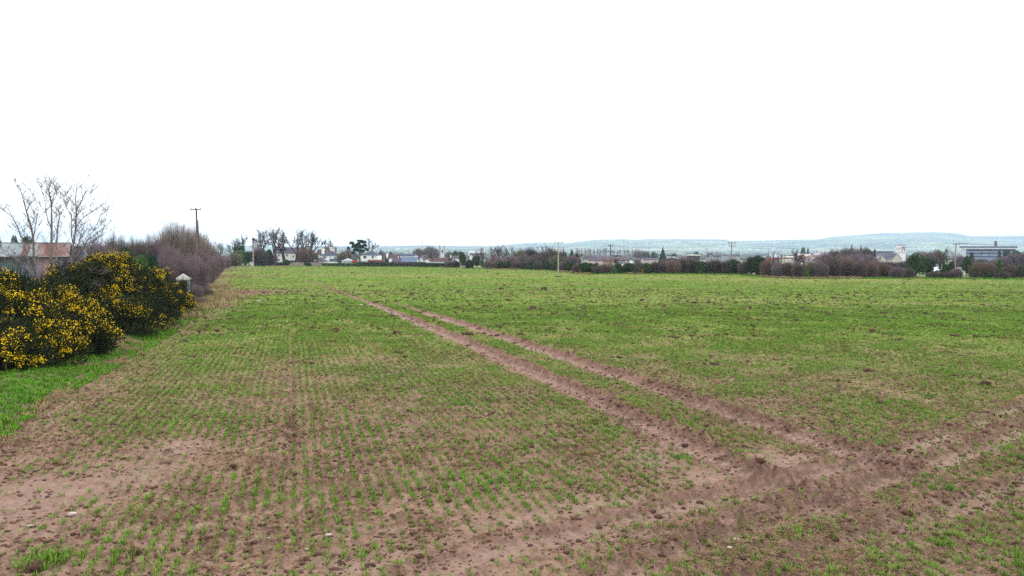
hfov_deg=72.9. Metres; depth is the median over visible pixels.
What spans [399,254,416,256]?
house
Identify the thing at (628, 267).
hedge shrub
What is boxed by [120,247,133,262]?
hedge shrub
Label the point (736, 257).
town house
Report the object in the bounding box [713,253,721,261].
town house
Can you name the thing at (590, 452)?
grass tuft
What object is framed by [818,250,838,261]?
bare tree
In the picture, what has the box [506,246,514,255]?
bare tree
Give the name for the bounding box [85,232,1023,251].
hills
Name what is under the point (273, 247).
bare tree
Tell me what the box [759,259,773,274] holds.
hedge shrub
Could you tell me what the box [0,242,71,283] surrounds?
metal shed
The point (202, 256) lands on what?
hedge shrub
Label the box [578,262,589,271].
hedge shrub
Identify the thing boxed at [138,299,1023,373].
crop grass
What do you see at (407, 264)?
clipped hedge
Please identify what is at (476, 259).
hedge shrub
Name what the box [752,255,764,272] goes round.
hedge shrub
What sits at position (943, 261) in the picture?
bare tree
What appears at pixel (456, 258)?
house
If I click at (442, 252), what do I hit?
church tower
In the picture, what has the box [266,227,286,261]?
bare tree
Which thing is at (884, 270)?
hedge shrub
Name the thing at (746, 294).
crop grass
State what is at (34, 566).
clod
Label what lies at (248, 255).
garden shrub
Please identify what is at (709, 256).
town house
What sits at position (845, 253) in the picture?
bare tree
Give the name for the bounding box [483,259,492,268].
hedge shrub
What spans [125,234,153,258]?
hedge shrub
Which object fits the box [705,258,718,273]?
hedge shrub
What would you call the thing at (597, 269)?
hedge shrub
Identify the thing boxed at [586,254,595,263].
town house
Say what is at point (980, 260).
bare tree
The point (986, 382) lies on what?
clod
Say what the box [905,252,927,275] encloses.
ivy tree
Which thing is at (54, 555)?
grass tuft
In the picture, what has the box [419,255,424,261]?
house
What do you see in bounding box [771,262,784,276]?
hedge shrub
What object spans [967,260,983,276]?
hedge shrub
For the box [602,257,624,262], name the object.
town house
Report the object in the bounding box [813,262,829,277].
hedge shrub
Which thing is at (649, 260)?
town house
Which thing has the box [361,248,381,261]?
house
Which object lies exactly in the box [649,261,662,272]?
hedge shrub
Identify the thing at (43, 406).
dry grass
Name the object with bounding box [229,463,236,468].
clod
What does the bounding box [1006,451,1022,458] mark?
grass tuft
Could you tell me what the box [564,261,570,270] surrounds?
hedge shrub
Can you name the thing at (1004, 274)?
hedge shrub
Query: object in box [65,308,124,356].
gorse bush
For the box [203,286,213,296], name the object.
hedge shrub
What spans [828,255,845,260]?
bare tree
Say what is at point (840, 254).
bare tree
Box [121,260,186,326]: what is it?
gorse bush
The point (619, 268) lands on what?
hedge shrub
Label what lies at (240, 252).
garden shrub
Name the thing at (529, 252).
thicket shrub
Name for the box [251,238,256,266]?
utility pole
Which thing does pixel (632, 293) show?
soil clods
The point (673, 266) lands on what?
hedge shrub
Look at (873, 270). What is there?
hedge shrub
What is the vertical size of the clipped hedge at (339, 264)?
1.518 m
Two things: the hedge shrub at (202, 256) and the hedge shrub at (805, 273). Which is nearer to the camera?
the hedge shrub at (202, 256)
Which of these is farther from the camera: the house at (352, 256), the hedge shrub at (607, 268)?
the house at (352, 256)
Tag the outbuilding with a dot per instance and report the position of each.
(347, 260)
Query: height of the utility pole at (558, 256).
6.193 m
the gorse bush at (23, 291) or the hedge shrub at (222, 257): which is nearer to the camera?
the gorse bush at (23, 291)
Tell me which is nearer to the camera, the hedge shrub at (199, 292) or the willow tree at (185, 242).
the hedge shrub at (199, 292)
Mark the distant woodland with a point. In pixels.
(596, 254)
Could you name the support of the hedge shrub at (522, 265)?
on the farmland
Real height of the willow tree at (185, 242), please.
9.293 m
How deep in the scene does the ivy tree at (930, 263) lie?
119.51 m
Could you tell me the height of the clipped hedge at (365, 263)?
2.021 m
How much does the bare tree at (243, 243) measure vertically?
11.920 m
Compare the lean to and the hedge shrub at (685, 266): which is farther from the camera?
the hedge shrub at (685, 266)
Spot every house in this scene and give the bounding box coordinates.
[276,245,306,261]
[316,249,325,254]
[319,247,337,262]
[325,247,332,252]
[350,252,357,260]
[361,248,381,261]
[378,249,385,261]
[386,252,399,261]
[391,257,401,262]
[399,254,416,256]
[401,255,419,262]
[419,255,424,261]
[432,258,451,262]
[450,254,458,261]
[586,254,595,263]
[594,255,602,264]
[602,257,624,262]
[644,258,658,262]
[686,255,699,262]
[704,252,713,261]
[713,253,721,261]
[721,254,728,261]
[732,255,739,260]
[775,257,791,263]
[808,255,819,261]
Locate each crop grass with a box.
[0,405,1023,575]
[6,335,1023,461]
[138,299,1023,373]
[216,277,1023,317]
[222,266,1023,287]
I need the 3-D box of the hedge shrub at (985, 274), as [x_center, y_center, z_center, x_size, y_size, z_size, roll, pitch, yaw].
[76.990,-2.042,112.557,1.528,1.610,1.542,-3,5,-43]
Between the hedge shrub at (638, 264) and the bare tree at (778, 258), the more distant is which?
the hedge shrub at (638, 264)
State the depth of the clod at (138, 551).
7.63 m
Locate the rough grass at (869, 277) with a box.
[248,266,1023,279]
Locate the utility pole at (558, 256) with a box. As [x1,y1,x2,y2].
[554,241,562,275]
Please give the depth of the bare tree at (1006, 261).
257.88 m
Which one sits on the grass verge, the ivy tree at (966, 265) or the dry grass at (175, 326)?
the dry grass at (175, 326)
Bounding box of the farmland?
[5,250,1023,275]
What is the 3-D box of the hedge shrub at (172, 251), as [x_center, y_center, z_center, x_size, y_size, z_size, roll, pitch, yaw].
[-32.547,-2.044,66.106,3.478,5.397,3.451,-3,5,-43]
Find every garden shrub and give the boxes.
[229,252,242,265]
[232,250,249,265]
[242,251,256,262]
[252,247,260,265]
[255,248,268,265]
[266,252,277,265]
[268,249,272,264]
[283,259,290,264]
[294,245,315,261]
[314,251,318,261]
[335,251,347,263]
[343,248,351,258]
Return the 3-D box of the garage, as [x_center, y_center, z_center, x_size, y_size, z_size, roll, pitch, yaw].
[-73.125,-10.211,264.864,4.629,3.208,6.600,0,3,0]
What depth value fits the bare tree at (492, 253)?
230.73 m
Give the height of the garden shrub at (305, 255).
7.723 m
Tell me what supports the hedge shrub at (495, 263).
on the farmland
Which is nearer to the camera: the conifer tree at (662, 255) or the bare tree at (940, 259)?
the bare tree at (940, 259)
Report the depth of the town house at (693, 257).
399.70 m
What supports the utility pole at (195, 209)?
on the farmland
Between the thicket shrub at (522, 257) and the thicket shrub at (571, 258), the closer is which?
the thicket shrub at (571, 258)
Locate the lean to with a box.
[74,246,86,277]
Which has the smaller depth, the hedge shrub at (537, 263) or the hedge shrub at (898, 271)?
the hedge shrub at (898, 271)
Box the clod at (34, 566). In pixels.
[26,559,47,572]
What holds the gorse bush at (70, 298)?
on the grass verge
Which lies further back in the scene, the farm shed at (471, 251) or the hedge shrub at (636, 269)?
the farm shed at (471, 251)
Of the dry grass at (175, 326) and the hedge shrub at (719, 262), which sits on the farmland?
the hedge shrub at (719, 262)
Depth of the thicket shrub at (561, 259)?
202.72 m
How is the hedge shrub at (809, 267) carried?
on the farmland
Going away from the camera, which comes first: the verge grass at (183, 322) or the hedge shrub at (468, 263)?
the verge grass at (183, 322)
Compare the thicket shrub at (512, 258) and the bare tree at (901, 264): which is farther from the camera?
the bare tree at (901, 264)
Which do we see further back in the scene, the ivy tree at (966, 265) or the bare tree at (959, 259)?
the bare tree at (959, 259)
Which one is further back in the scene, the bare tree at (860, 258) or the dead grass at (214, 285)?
the bare tree at (860, 258)
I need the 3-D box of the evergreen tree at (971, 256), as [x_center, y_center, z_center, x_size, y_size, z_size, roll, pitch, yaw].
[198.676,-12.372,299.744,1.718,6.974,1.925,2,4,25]
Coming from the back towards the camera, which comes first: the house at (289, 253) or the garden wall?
the house at (289, 253)
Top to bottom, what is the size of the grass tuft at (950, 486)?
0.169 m
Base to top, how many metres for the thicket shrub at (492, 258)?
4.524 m
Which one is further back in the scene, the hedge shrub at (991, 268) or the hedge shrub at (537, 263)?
the hedge shrub at (537, 263)
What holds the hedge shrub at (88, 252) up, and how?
on the farmland
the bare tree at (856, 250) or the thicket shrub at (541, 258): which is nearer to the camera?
the thicket shrub at (541, 258)
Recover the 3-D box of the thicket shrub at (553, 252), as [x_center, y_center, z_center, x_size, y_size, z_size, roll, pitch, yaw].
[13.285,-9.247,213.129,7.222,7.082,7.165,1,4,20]
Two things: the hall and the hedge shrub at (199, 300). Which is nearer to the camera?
the hedge shrub at (199, 300)
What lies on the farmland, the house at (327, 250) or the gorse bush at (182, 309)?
the house at (327, 250)
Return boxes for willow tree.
[154,214,211,259]
[199,230,217,264]
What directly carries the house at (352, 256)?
on the farmland
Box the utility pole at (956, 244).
[953,243,959,267]
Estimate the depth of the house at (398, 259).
269.93 m
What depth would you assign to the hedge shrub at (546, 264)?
168.53 m
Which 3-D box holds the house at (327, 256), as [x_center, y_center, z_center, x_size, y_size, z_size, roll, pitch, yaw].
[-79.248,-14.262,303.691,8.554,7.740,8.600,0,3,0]
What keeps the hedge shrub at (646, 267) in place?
on the farmland
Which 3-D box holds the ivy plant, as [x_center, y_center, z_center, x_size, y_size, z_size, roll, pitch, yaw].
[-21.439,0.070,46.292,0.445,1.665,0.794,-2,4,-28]
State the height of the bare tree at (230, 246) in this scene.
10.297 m
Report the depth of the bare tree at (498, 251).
224.84 m
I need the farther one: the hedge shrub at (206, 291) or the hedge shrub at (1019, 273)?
the hedge shrub at (1019, 273)
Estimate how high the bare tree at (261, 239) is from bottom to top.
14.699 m
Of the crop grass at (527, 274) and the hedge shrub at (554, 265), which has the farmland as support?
the hedge shrub at (554, 265)
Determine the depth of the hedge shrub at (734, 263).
136.39 m
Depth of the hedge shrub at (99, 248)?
57.72 m
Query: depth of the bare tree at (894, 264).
228.31 m
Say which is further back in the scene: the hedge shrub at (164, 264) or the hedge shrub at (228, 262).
the hedge shrub at (228, 262)
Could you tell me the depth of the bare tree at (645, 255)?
636.37 m
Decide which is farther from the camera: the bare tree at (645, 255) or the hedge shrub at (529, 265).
the bare tree at (645, 255)
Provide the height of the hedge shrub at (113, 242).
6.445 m
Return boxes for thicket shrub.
[485,256,504,261]
[501,255,520,261]
[513,248,527,256]
[516,254,529,261]
[524,245,539,256]
[525,255,548,262]
[528,250,550,258]
[544,249,565,258]
[547,255,565,262]
[564,254,581,263]
[661,256,679,262]
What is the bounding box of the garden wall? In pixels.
[289,262,322,265]
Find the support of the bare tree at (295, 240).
on the farmland
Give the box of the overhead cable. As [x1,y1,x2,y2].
[734,243,950,249]
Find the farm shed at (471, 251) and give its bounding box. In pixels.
[468,250,482,255]
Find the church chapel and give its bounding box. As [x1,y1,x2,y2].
[885,253,901,261]
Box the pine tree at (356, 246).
[347,239,369,263]
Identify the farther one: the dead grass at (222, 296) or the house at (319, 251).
the house at (319, 251)
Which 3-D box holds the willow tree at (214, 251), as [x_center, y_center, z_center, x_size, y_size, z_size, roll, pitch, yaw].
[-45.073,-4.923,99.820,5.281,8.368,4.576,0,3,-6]
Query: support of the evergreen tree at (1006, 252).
on the farmland
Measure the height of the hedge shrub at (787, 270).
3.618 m
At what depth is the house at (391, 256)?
302.03 m
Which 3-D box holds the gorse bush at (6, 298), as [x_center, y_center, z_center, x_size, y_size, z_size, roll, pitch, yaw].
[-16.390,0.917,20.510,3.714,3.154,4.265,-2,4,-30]
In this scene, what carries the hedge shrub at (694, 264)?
on the farmland
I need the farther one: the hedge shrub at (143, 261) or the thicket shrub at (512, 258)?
the thicket shrub at (512, 258)
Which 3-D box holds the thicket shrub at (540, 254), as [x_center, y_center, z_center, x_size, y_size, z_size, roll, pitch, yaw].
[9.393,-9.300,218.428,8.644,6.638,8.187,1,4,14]
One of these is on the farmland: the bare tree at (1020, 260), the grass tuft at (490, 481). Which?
the bare tree at (1020, 260)
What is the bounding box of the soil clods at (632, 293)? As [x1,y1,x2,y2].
[0,267,1023,575]
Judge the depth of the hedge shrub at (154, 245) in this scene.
69.35 m
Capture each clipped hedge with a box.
[322,263,357,265]
[357,261,375,265]
[376,262,394,265]
[394,262,421,266]
[420,262,445,266]
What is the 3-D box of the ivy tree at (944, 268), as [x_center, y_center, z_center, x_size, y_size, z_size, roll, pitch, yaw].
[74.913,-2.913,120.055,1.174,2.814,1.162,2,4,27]
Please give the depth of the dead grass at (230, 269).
151.65 m
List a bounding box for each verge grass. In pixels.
[0,328,179,437]
[156,297,217,330]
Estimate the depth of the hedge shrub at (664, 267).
138.99 m
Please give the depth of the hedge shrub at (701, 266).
137.13 m
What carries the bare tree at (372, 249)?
on the farmland
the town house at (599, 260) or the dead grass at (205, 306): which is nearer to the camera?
the dead grass at (205, 306)
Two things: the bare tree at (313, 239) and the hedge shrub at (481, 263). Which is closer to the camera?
the hedge shrub at (481, 263)
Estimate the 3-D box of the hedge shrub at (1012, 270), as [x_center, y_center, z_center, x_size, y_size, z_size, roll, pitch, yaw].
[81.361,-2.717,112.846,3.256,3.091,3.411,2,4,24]
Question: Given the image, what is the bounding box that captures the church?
[876,254,884,261]
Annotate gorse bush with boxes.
[0,264,84,360]
[0,281,20,319]
[0,312,65,371]
[12,314,94,369]
[29,270,130,354]
[40,256,131,302]
[58,250,177,328]
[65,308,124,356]
[95,292,168,337]
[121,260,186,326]
[157,267,189,306]
[167,305,184,318]
[172,283,200,312]
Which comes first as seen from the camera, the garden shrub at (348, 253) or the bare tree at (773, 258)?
the bare tree at (773, 258)
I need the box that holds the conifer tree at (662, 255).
[659,248,665,261]
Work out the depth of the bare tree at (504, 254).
231.05 m
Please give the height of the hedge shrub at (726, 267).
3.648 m
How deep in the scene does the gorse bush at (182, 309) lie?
35.63 m
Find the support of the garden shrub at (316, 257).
on the farmland
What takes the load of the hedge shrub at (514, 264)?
on the farmland
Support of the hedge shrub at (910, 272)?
on the farmland
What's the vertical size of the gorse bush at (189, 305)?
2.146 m
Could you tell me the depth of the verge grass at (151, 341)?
17.76 m
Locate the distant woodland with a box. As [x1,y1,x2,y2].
[219,250,1022,259]
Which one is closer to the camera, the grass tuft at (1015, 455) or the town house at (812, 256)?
the grass tuft at (1015, 455)
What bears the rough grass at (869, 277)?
on the grass verge
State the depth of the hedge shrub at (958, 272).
113.34 m
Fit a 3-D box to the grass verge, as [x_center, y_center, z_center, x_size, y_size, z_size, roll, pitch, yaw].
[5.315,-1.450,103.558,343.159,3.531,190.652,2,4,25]
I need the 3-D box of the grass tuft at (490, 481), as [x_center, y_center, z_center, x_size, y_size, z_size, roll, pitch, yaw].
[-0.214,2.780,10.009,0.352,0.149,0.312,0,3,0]
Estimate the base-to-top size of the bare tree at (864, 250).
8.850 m
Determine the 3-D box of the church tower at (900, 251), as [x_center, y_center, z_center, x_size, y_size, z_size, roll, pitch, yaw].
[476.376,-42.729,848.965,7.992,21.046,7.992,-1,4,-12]
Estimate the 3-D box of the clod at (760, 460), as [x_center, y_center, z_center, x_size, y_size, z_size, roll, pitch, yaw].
[3.811,2.652,10.650,0.153,0.102,0.133,0,3,0]
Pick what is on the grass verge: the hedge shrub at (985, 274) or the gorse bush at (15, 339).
the gorse bush at (15, 339)
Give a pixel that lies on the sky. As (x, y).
(383, 122)
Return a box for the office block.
[959,241,1017,261]
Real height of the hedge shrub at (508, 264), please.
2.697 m
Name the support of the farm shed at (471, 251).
on the farmland
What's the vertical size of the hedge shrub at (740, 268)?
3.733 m
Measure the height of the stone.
0.049 m
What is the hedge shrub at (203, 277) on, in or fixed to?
on the farmland
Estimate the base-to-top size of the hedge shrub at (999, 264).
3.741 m
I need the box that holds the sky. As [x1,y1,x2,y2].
[0,0,1023,251]
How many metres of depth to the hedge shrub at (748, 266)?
127.14 m
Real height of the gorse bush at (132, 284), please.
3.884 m
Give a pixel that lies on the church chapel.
(893, 257)
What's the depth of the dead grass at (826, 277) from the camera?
113.48 m
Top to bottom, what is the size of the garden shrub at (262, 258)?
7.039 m
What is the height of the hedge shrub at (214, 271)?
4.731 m
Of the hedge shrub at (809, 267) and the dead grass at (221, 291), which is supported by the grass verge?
the dead grass at (221, 291)
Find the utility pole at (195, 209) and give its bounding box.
[190,207,200,250]
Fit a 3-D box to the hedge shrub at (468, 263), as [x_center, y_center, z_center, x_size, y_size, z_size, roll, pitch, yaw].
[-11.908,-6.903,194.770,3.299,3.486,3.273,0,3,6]
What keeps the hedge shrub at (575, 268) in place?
on the farmland
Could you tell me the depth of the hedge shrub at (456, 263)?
205.84 m
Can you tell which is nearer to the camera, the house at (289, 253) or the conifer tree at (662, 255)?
the house at (289, 253)
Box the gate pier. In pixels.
[176,273,190,291]
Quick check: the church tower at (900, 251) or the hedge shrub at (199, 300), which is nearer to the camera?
the hedge shrub at (199, 300)
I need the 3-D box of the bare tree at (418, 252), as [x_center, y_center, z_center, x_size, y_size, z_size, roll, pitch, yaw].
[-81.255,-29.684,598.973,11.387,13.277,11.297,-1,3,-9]
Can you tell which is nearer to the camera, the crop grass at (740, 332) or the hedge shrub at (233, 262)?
the crop grass at (740, 332)
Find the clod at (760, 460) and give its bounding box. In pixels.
[755,457,764,463]
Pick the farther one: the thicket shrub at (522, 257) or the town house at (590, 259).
the town house at (590, 259)
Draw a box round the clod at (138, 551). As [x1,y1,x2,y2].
[129,547,143,555]
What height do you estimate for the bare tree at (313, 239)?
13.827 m
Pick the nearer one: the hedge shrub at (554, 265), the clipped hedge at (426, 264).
the hedge shrub at (554, 265)
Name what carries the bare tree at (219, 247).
on the farmland
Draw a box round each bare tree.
[213,242,225,254]
[226,242,234,252]
[230,235,247,265]
[250,226,268,249]
[254,230,271,249]
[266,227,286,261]
[268,227,287,254]
[283,229,304,261]
[298,230,311,250]
[302,229,326,250]
[323,239,333,248]
[366,239,379,250]
[412,248,421,257]
[421,246,440,257]
[445,251,451,257]
[475,247,486,259]
[489,245,497,256]
[491,244,503,257]
[500,245,507,257]
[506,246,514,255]
[633,250,646,257]
[639,250,650,257]
[765,253,777,261]
[772,254,784,263]
[791,249,807,262]
[815,251,830,261]
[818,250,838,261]
[827,248,845,257]
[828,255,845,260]
[838,246,854,256]
[841,253,865,265]
[845,247,862,256]
[859,247,874,257]
[862,252,878,264]
[884,261,899,267]
[895,261,905,268]
[922,250,937,264]
[935,247,954,266]
[935,249,948,271]
[952,254,964,267]
[974,259,990,263]
[992,257,1012,267]
[1005,252,1020,266]
[1015,252,1023,267]
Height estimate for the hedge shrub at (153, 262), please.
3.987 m
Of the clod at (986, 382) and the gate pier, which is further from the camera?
the gate pier
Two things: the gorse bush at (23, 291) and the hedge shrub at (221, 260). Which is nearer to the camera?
the gorse bush at (23, 291)
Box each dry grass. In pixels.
[0,328,149,445]
[157,299,221,328]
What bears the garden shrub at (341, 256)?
on the farmland
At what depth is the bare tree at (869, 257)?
198.85 m
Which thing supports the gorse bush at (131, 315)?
on the grass verge
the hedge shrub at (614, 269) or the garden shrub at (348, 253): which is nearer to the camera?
the hedge shrub at (614, 269)
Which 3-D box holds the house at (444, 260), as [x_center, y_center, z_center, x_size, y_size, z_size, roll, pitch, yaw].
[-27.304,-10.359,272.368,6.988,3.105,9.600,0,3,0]
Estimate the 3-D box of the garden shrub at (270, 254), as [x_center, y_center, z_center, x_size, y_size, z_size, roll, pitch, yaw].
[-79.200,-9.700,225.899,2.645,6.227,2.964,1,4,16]
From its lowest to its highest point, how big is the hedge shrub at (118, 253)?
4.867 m
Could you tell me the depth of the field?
11.22 m
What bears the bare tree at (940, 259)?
on the farmland
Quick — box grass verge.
[0,265,1023,416]
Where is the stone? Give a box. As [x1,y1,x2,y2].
[67,512,76,515]
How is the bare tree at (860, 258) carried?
on the farmland
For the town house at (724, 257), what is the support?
on the farmland
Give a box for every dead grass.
[171,309,213,318]
[193,302,227,312]
[199,297,247,306]
[204,291,267,300]
[208,282,253,288]
[208,288,256,294]
[217,273,280,278]
[224,268,295,271]
[239,265,1023,278]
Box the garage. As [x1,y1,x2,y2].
[318,257,328,262]
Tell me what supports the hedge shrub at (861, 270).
on the farmland
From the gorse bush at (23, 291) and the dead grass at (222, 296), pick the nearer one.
the gorse bush at (23, 291)
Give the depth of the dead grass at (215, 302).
45.06 m
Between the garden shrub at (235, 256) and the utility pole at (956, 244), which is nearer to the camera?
the utility pole at (956, 244)
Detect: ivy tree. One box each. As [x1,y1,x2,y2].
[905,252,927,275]
[923,258,935,276]
[941,264,947,272]
[947,261,954,272]
[962,256,971,276]
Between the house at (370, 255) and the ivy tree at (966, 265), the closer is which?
the ivy tree at (966, 265)
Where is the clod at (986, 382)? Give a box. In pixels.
[979,380,991,385]
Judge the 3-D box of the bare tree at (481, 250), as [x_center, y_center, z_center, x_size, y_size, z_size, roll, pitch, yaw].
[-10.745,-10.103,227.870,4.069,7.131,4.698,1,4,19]
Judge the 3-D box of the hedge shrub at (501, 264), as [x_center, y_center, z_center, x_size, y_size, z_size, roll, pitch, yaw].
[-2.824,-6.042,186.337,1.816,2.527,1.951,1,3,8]
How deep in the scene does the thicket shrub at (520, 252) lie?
223.92 m
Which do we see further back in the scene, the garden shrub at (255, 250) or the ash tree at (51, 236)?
the garden shrub at (255, 250)
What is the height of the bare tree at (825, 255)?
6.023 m
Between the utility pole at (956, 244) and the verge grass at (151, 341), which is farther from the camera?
the utility pole at (956, 244)
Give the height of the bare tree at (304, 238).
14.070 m
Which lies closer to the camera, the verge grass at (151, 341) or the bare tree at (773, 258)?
the verge grass at (151, 341)
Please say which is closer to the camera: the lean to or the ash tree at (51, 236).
the ash tree at (51, 236)
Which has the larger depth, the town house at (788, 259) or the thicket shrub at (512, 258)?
the town house at (788, 259)
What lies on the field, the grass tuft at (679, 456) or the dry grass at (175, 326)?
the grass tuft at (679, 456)
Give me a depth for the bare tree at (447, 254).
557.85 m
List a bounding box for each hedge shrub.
[69,241,96,266]
[80,227,115,260]
[99,227,137,256]
[105,245,128,263]
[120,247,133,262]
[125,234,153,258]
[134,229,178,259]
[134,253,149,270]
[145,252,159,269]
[157,242,190,263]
[157,250,180,284]
[162,252,198,286]
[182,250,212,288]
[184,248,215,283]
[187,296,202,302]
[191,282,203,298]
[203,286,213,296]
[205,251,218,283]
[215,257,221,276]
[216,254,225,273]
[219,254,226,268]
[222,255,230,267]
[228,258,238,266]
[451,260,460,267]
[459,252,465,265]
[464,259,473,267]
[472,255,479,267]
[480,259,483,267]
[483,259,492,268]
[491,259,499,268]
[498,261,504,267]
[505,260,511,267]
[511,259,520,268]
[519,259,527,268]
[526,260,533,268]
[533,259,542,269]
[542,261,551,269]
[552,260,557,269]
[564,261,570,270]
[568,262,574,270]
[571,262,579,272]
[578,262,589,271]
[590,264,603,273]
[601,263,611,272]
[611,267,617,272]
[615,263,622,272]
[623,263,637,271]
[633,266,642,273]
[635,260,642,267]
[641,262,651,272]
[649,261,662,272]
[660,259,666,272]
[665,258,680,273]
[676,256,690,272]
[688,259,699,272]
[695,260,707,272]
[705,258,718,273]
[714,259,722,272]
[721,260,731,273]
[728,259,740,273]
[736,259,748,273]
[744,257,754,273]
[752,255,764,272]
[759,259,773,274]
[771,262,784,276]
[779,260,793,276]
[791,262,805,276]
[801,270,808,276]
[804,260,817,276]
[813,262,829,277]
[823,256,843,276]
[837,256,861,276]
[852,262,869,277]
[864,260,880,276]
[873,261,893,276]
[888,266,907,277]
[904,266,917,277]
[925,270,942,277]
[939,272,956,277]
[949,267,963,278]
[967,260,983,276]
[977,261,997,277]
[980,271,991,277]
[995,270,1010,278]
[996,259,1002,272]
[1002,262,1018,277]
[1016,266,1022,277]
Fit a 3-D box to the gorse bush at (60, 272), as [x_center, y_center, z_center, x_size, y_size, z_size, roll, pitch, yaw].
[-17.342,0.358,28.944,3.597,3.411,4.198,3,4,40]
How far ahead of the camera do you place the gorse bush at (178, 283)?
35.96 m
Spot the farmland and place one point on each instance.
(677, 253)
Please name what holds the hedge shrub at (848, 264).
on the farmland
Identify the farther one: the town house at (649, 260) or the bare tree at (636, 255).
the bare tree at (636, 255)
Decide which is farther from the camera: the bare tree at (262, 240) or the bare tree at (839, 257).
the bare tree at (262, 240)
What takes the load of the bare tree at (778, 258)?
on the farmland
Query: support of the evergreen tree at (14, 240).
on the farmland
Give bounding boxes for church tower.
[439,245,444,257]
[896,244,905,260]
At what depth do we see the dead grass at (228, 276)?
107.16 m
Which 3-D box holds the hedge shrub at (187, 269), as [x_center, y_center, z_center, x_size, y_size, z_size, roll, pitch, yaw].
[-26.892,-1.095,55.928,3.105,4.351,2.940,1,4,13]
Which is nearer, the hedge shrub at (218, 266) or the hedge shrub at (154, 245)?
the hedge shrub at (154, 245)
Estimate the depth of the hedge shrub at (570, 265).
146.78 m
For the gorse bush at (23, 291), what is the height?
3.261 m
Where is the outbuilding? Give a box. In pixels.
[341,258,351,262]
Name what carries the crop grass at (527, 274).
on the field
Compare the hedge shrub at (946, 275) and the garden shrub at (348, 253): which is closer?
the hedge shrub at (946, 275)
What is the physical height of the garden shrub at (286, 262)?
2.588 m
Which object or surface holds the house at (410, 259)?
on the farmland
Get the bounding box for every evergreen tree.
[11,234,20,256]
[969,252,973,260]
[1003,249,1010,258]
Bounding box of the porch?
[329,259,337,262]
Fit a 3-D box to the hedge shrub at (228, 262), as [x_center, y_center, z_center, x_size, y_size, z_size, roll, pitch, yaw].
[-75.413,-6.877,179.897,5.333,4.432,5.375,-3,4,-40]
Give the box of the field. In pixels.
[0,267,1023,575]
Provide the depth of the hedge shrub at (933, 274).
114.22 m
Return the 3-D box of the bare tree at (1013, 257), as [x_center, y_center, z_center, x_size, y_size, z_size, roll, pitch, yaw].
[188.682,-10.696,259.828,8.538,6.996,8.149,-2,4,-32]
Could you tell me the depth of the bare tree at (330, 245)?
418.81 m
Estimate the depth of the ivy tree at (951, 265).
119.52 m
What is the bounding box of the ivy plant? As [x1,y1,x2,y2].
[190,277,192,294]
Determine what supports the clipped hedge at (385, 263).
on the farmland
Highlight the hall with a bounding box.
[873,251,892,253]
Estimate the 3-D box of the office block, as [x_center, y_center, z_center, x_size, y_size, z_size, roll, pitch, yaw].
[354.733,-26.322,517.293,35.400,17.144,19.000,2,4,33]
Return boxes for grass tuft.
[11,543,76,571]
[486,477,505,484]
[580,447,596,455]
[673,452,693,459]
[927,482,955,490]
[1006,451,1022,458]
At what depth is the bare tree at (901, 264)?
228.71 m
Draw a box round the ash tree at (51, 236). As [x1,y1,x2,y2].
[0,164,121,294]
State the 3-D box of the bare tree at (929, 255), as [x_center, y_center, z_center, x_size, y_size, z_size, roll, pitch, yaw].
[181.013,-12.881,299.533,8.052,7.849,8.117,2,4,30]
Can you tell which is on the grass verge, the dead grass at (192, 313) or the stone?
the dead grass at (192, 313)
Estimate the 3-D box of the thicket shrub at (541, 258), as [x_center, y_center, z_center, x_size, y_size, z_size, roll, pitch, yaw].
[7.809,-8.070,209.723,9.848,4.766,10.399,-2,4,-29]
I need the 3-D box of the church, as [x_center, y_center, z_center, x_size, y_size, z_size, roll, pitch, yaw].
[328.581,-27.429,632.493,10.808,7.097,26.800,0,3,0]
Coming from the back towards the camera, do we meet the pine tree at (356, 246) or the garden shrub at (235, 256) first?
the pine tree at (356, 246)
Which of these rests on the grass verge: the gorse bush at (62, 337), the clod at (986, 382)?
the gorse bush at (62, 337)

